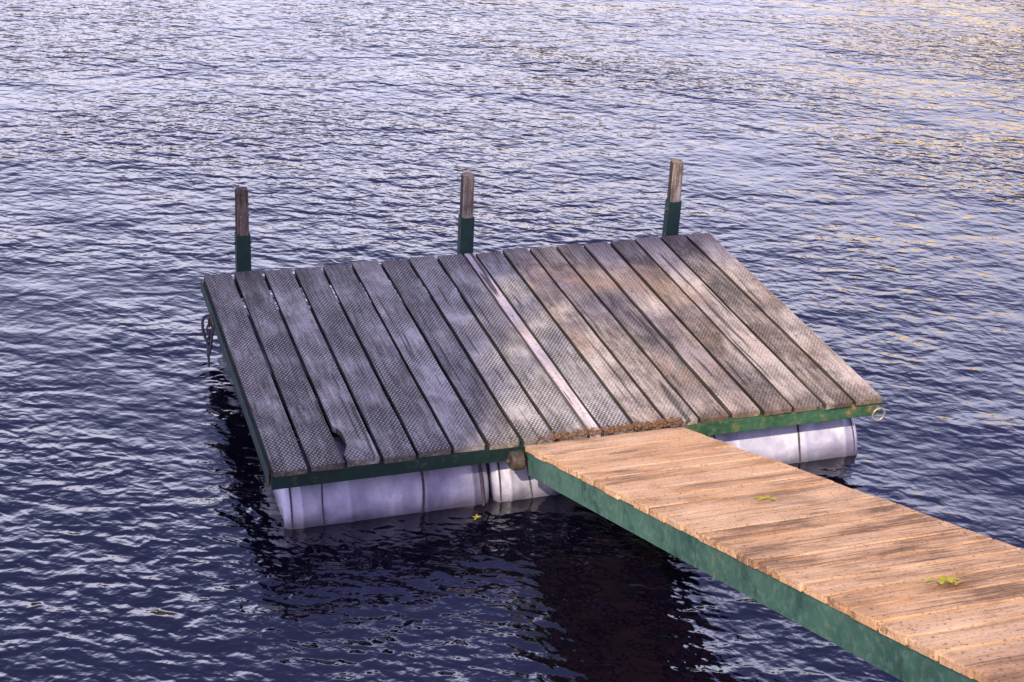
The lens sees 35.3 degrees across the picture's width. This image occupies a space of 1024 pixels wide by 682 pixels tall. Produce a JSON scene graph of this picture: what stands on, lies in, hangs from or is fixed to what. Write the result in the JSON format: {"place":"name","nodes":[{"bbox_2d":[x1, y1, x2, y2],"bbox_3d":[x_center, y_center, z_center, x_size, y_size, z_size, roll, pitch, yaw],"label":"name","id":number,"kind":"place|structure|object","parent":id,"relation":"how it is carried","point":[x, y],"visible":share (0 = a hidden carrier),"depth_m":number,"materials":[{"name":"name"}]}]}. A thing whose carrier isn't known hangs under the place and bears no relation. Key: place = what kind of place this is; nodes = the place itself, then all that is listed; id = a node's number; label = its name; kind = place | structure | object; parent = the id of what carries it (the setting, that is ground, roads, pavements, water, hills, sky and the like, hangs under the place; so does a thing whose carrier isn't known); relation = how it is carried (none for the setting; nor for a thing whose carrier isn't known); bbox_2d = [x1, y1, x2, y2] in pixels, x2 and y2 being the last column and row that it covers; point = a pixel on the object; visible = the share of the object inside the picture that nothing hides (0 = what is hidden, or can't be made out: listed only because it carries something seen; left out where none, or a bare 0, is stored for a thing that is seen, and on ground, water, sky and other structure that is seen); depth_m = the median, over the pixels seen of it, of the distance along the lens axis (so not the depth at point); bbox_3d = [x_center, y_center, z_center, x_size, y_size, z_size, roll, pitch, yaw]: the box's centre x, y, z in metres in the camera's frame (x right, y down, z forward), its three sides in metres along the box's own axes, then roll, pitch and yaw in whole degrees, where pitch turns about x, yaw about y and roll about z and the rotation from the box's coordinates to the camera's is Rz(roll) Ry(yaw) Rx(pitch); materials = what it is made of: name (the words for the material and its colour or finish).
{"place":"outdoors","nodes":[
{"label":"outdoors","id":0,"kind":"place"},
{"bbox_2d":[207,340,209,366],"bbox_3d":[-1.471,0.058,7.824,0.036,0.125,0.071,-6,28,-17],"label":"mooring rope tail","id":1,"kind":"object","parent":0,"point":[208,357],"visible":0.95,"depth_m":7.81},
{"bbox_2d":[0,0,1023,681],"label":"water","id":2,"kind":"structure","parent":0,"point":[852,188],"depth_m":9.40,"materials":[{"name":"blue liquid"}]},
{"bbox_2d":[247,301,405,379],"bbox_3d":[-0.996,0.083,8.143,0.898,0.528,0.527,-6,28,-17],"label":"float drum","id":3,"kind":"object","parent":2,"relation":"in","point":[259,343],"visible":0.02,"depth_m":7.91,"materials":[{"name":"plastic"}]},
{"bbox_2d":[203,256,506,292],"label":"back beam","id":4,"kind":"structure","parent":2,"relation":"on","point":[237,287],"depth_m":8.22,"materials":[{"name":"green paint"}]},
{"bbox_2d":[203,285,271,484],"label":"beam","id":5,"kind":"structure","parent":4,"relation":"attached to","point":[240,388],"depth_m":7.16,"materials":[{"name":"green paint"}]},
{"bbox_2d":[209,312,214,332],"bbox_3d":[-1.452,-0.090,7.776,0.006,0.050,0.140,-6,28,-17],"label":"cleat plate","id":6,"kind":"object","parent":5,"relation":"attached to","point":[212,321],"visible":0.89,"depth_m":7.74,"materials":[{"name":"metal"}]},
{"bbox_2d":[201,314,213,356],"bbox_3d":[-1.473,-0.020,7.796,0.055,0.192,0.120,-6,28,-17],"label":"mooring rope","id":7,"kind":"object","parent":6,"relation":"hanging from","point":[204,334],"visible":1,"depth_m":7.79,"materials":[{"name":"grey fabric"}]},
{"bbox_2d":[200,280,268,485],"bbox_3d":[-1.277,0.139,7.306,0.004,0.057,1.897,-6,28,-17],"label":"edge lip","id":8,"kind":"object","parent":5,"relation":"attached to","point":[248,421],"visible":1,"depth_m":7.14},
{"bbox_2d":[204,273,306,477],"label":"deck board","id":9,"kind":"object","parent":5,"relation":"on","point":[271,421],"visible":1,"depth_m":7.15,"materials":[{"name":"grey wood"}]},
{"bbox_2d":[270,433,603,489],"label":"front beam","id":10,"kind":"structure","parent":5,"relation":"attached to","point":[418,464],"depth_m":6.67,"materials":[{"name":"green paint"}]},
{"bbox_2d":[352,260,484,452],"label":"deck board","id":11,"kind":"object","parent":10,"relation":"on","point":[446,407],"visible":1,"depth_m":7.39,"materials":[{"name":"grey wood"}]},
{"bbox_2d":[508,450,525,470],"bbox_3d":[0.020,0.504,6.789,0.057,0.084,0.085,-6,28,-17],"label":"hinge roller","id":12,"kind":"object","parent":10,"relation":"attached to","point":[517,459],"visible":1,"depth_m":6.76,"materials":[{"name":"metal"}]},
{"bbox_2d":[633,402,882,435],"bbox_3d":[1.089,0.358,7.177,1.254,0.066,0.042,-6,28,-17],"label":"front beam mossy","id":13,"kind":"object","parent":10,"relation":"attached to","point":[734,425],"visible":0.59,"depth_m":7.19,"materials":[{"name":"green paint"}]},
{"bbox_2d":[871,407,885,421],"bbox_3d":[1.673,0.335,7.334,0.070,0.074,0.012,-6,28,-17],"label":"mooring ring","id":14,"kind":"object","parent":13,"relation":"attached to","point":[880,418],"visible":1,"depth_m":7.33,"materials":[{"name":"metal"}]},
{"bbox_2d":[234,232,250,298],"bbox_3d":[-1.369,-0.391,8.188,0.072,0.360,0.072,-6,28,-17],"label":"post sleeve","id":15,"kind":"object","parent":4,"relation":"attached to","point":[242,253],"visible":0.58,"depth_m":8.13,"materials":[{"name":"green metal"}]},
{"bbox_2d":[235,186,248,235],"bbox_3d":[-1.353,-0.651,8.055,0.067,0.245,0.065,-6,28,-17],"label":"post timber","id":16,"kind":"object","parent":15,"relation":"in","point":[241,213],"visible":1,"depth_m":8.03,"materials":[{"name":"wood"}]},
{"bbox_2d":[234,270,343,471],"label":"deck board","id":17,"kind":"object","parent":4,"relation":"on","point":[315,437],"visible":1,"depth_m":7.20,"materials":[{"name":"grey wood"}]},
{"bbox_2d":[208,239,847,440],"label":"leaf litter","id":18,"kind":"object","parent":17,"relation":"on","point":[627,427],"visible":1,"depth_m":6.92,"materials":[{"name":"plant"}]},
{"bbox_2d":[264,269,379,466],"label":"deck board","id":19,"kind":"object","parent":4,"relation":"on","point":[320,367],"visible":1,"depth_m":7.26,"materials":[{"name":"grey wood"}]},
{"bbox_2d":[295,267,415,463],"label":"deck board","id":20,"kind":"object","parent":4,"relation":"on","point":[383,424],"visible":1,"depth_m":7.28,"materials":[{"name":"grey wood"}]},
{"bbox_2d":[381,259,519,449],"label":"deck board","id":21,"kind":"object","parent":4,"relation":"on","point":[490,422],"visible":1,"depth_m":7.43,"materials":[{"name":"grey wood"}]},
{"bbox_2d":[457,214,474,255],"bbox_3d":[-0.248,-0.505,8.538,0.072,0.360,0.072,-6,28,-17],"label":"post sleeve","id":22,"kind":"object","parent":4,"relation":"attached to","point":[465,242],"visible":0.58,"depth_m":8.48,"materials":[{"name":"green metal"}]},
{"bbox_2d":[460,172,473,218],"bbox_3d":[-0.233,-0.763,8.406,0.066,0.240,0.066,-6,28,-17],"label":"post timber","id":23,"kind":"object","parent":22,"relation":"in","point":[467,196],"visible":1,"depth_m":8.38,"materials":[{"name":"wood"}]},
{"bbox_2d":[409,256,553,446],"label":"deck board","id":24,"kind":"object","parent":4,"relation":"on","point":[515,405],"visible":1,"depth_m":7.48,"materials":[{"name":"grey wood"}]},
{"bbox_2d":[438,254,587,441],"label":"deck board","id":25,"kind":"object","parent":4,"relation":"on","point":[552,407],"visible":1,"depth_m":7.54,"materials":[{"name":"grey wood"}]},
{"bbox_2d":[476,252,633,435],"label":"deck board","id":26,"kind":"object","parent":4,"relation":"on","point":[595,399],"visible":1,"depth_m":7.60,"materials":[{"name":"grey wood"}]},
{"bbox_2d":[502,247,665,431],"bbox_3d":[0.309,-0.053,7.787,0.135,0.032,1.932,-6,28,-17],"label":"deck board","id":27,"kind":"object","parent":4,"relation":"on","point":[630,399],"visible":1,"depth_m":7.66,"materials":[{"name":"grey wood"}]},
{"bbox_2d":[530,246,697,427],"bbox_3d":[0.455,-0.064,7.830,0.139,0.031,1.917,-6,28,-17],"label":"deck board","id":28,"kind":"object","parent":4,"relation":"on","point":[660,395],"visible":1,"depth_m":7.69,"materials":[{"name":"grey wood"}]},
{"bbox_2d":[556,243,728,423],"bbox_3d":[0.597,-0.083,7.882,0.138,0.032,1.921,-5,28,-17],"label":"deck board","id":29,"kind":"object","parent":4,"relation":"on","point":[683,382],"visible":1,"depth_m":7.74,"materials":[{"name":"grey wood"}]},
{"bbox_2d":[584,242,759,418],"bbox_3d":[0.744,-0.098,7.919,0.137,0.030,1.906,-5,28,-18],"label":"deck board","id":30,"kind":"object","parent":4,"relation":"on","point":[727,393],"visible":1,"depth_m":7.76,"materials":[{"name":"grey wood"}]},
{"bbox_2d":[211,235,871,464],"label":"deck screws","id":31,"kind":"object","parent":30,"relation":"on","point":[532,364],"visible":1,"depth_m":7.55,"materials":[{"name":"metal"}]},
{"bbox_2d":[662,198,681,235],"bbox_3d":[0.878,-0.620,8.889,0.072,0.360,0.072,-6,28,-17],"label":"post sleeve","id":32,"kind":"object","parent":4,"relation":"attached to","point":[671,220],"visible":0.58,"depth_m":8.83,"materials":[{"name":"green metal"}]},
{"bbox_2d":[667,159,683,201],"bbox_3d":[0.892,-0.876,8.758,0.068,0.235,0.066,-6,28,-17],"label":"post timber","id":33,"kind":"object","parent":32,"relation":"in","point":[675,181],"visible":1,"depth_m":8.73,"materials":[{"name":"wood"}]},
{"bbox_2d":[610,240,791,415],"bbox_3d":[0.891,-0.110,7.958,0.135,0.031,1.914,-6,28,-17],"label":"deck board","id":34,"kind":"object","parent":4,"relation":"on","point":[747,378],"visible":1,"depth_m":7.80,"materials":[{"name":"grey wood"}]},
{"bbox_2d":[635,237,821,412],"bbox_3d":[1.032,-0.127,8.013,0.140,0.031,1.932,-6,28,-17],"label":"deck board","id":35,"kind":"object","parent":4,"relation":"on","point":[786,384],"visible":1,"depth_m":7.86,"materials":[{"name":"grey wood"}]},
{"bbox_2d":[661,234,852,409],"bbox_3d":[1.178,-0.139,8.055,0.136,0.031,1.934,-6,29,-17],"label":"deck board","id":36,"kind":"object","parent":4,"relation":"on","point":[808,373],"visible":1,"depth_m":7.91,"materials":[{"name":"grey wood"}]},
{"bbox_2d":[687,233,882,405],"bbox_3d":[1.324,-0.154,8.096,0.138,0.033,1.926,-6,28,-17],"label":"deck board","id":37,"kind":"object","parent":4,"relation":"on","point":[827,361],"visible":1,"depth_m":7.94,"materials":[{"name":"grey wood"}]},
{"bbox_2d":[272,426,488,528],"bbox_3d":[-0.597,0.662,7.052,0.898,0.528,0.527,-6,28,-17],"label":"float drum","id":38,"kind":"object","parent":2,"relation":"in","point":[379,497],"visible":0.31,"depth_m":6.81,"materials":[{"name":"plastic"}]},
{"bbox_2d":[288,488,292,530],"bbox_3d":[-0.994,0.703,6.927,0.014,0.530,0.530,-6,28,-17],"label":"lashing","id":39,"kind":"object","parent":38,"relation":"attached to","point":[291,509],"visible":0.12,"depth_m":6.68,"materials":[{"name":"rubber"}]},
{"bbox_2d":[321,484,324,525],"bbox_3d":[-0.859,0.689,6.969,0.029,0.528,0.528,-6,28,-17],"label":"lashing","id":40,"kind":"object","parent":38,"relation":"attached to","point":[322,504],"visible":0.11,"depth_m":6.72,"materials":[{"name":"rubber"}]},
{"bbox_2d":[405,433,424,512],"bbox_3d":[-0.462,0.649,7.093,0.032,0.531,0.531,-6,28,-17],"label":"lashing","id":41,"kind":"object","parent":38,"relation":"attached to","point":[423,492],"visible":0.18,"depth_m":6.85,"materials":[{"name":"rubber"}]},
{"bbox_2d":[478,464,484,505],"bbox_3d":[-0.203,0.622,7.174,0.021,0.537,0.537,-6,28,-17],"label":"lashing","id":42,"kind":"object","parent":38,"relation":"attached to","point":[481,484],"visible":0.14,"depth_m":6.92,"materials":[{"name":"rubber"}]},
{"bbox_3d":[-0.581,0.080,7.529,0.045,0.056,1.817,-6,28,-17],"label":"cross joist","id":43,"kind":"object","parent":38,"relation":"on","visible":0},
{"bbox_2d":[323,263,450,457],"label":"deck board","id":44,"kind":"object","parent":43,"relation":"on","point":[414,413],"visible":1,"depth_m":7.33,"materials":[{"name":"grey wood"}]},
{"bbox_2d":[401,288,572,362],"bbox_3d":[-0.135,-0.003,8.412,0.885,0.526,0.528,-6,28,-17],"label":"float drum","id":45,"kind":"object","parent":2,"relation":"in","point":[451,330],"visible":0.01,"depth_m":8.14,"materials":[{"name":"plastic"}]},
{"bbox_2d":[472,408,631,501],"bbox_3d":[0.265,0.576,7.320,0.885,0.526,0.528,-6,28,-17],"label":"float drum","id":46,"kind":"object","parent":2,"relation":"in","point":[515,484],"visible":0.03,"depth_m":6.97,"materials":[{"name":"plastic"}]},
{"bbox_2d":[497,462,501,502],"bbox_3d":[-0.127,0.615,7.198,0.013,0.529,0.529,-6,28,-17],"label":"lashing","id":47,"kind":"object","parent":46,"relation":"attached to","point":[499,482],"visible":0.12,"depth_m":6.95,"materials":[{"name":"rubber"}]},
{"bbox_2d":[525,458,532,497],"bbox_3d":[0.006,0.601,7.239,0.029,0.528,0.528,-6,28,-17],"label":"lashing","id":48,"kind":"object","parent":46,"relation":"attached to","point":[529,478],"visible":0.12,"depth_m":6.99,"materials":[{"name":"rubber"}]},
{"bbox_2d":[708,418,856,463],"bbox_3d":[1.117,0.488,7.584,0.891,0.528,0.526,-6,28,-17],"label":"float drum","id":49,"kind":"object","parent":2,"relation":"in","point":[826,439],"visible":0.16,"depth_m":7.38,"materials":[{"name":"plastic"}]},
{"bbox_2d":[797,425,800,462],"bbox_3d":[1.251,0.474,7.627,0.032,0.532,0.532,-6,28,-17],"label":"lashing","id":50,"kind":"object","parent":49,"relation":"attached to","point":[799,447],"visible":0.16,"depth_m":7.38,"materials":[{"name":"rubber"}]},
{"bbox_2d":[849,418,854,455],"bbox_3d":[1.507,0.448,7.707,0.011,0.527,0.527,-6,28,-17],"label":"lashing","id":51,"kind":"object","parent":49,"relation":"attached to","point":[853,436],"visible":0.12,"depth_m":7.46,"materials":[{"name":"rubber"}]},
{"bbox_2d":[952,579,963,584],"bbox_3d":[1.204,0.649,4.333,0.050,0.007,0.049,-6,7,-17],"label":"fallen leaf","id":52,"kind":"object","parent":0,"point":[956,583],"visible":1,"depth_m":4.33,"materials":[{"name":"orange plant"}]},
{"bbox_3d":[0.065,0.014,7.730,0.045,0.056,1.817,-6,28,-17],"label":"cross joist","id":53,"kind":"object","parent":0,"visible":0},
{"bbox_2d":[464,253,600,437],"bbox_3d":[0.065,-0.023,7.710,0.049,0.034,1.918,-6,28,-17],"label":"batten","id":54,"kind":"object","parent":53,"relation":"on","point":[575,405],"visible":0.93,"depth_m":7.57,"materials":[{"name":"grey wood"}]},
{"bbox_3d":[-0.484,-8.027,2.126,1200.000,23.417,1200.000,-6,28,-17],"label":"ground","id":55,"kind":"structure","parent":0,"visible":0},
{"bbox_2d":[525,427,1023,681],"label":"gangway","id":56,"kind":"object","parent":55,"relation":"on","point":[848,569],"visible":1,"depth_m":4.86,"materials":[{"name":"brown wood"}]},
{"bbox_2d":[756,495,774,499],"bbox_3d":[0.863,0.534,5.467,0.064,0.009,0.080,-6,7,-17],"label":"fallen leaf","id":57,"kind":"object","parent":56,"relation":"on","point":[766,497],"visible":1,"depth_m":5.47,"materials":[{"name":"yellow plant"}]},
{"bbox_2d":[925,576,958,583],"bbox_3d":[1.166,0.647,4.347,0.102,0.013,0.070,-6,7,-17],"label":"fallen leaf","id":58,"kind":"object","parent":56,"relation":"on","point":[943,579],"visible":1,"depth_m":4.36,"materials":[{"name":"yellow plant"}]}
]}

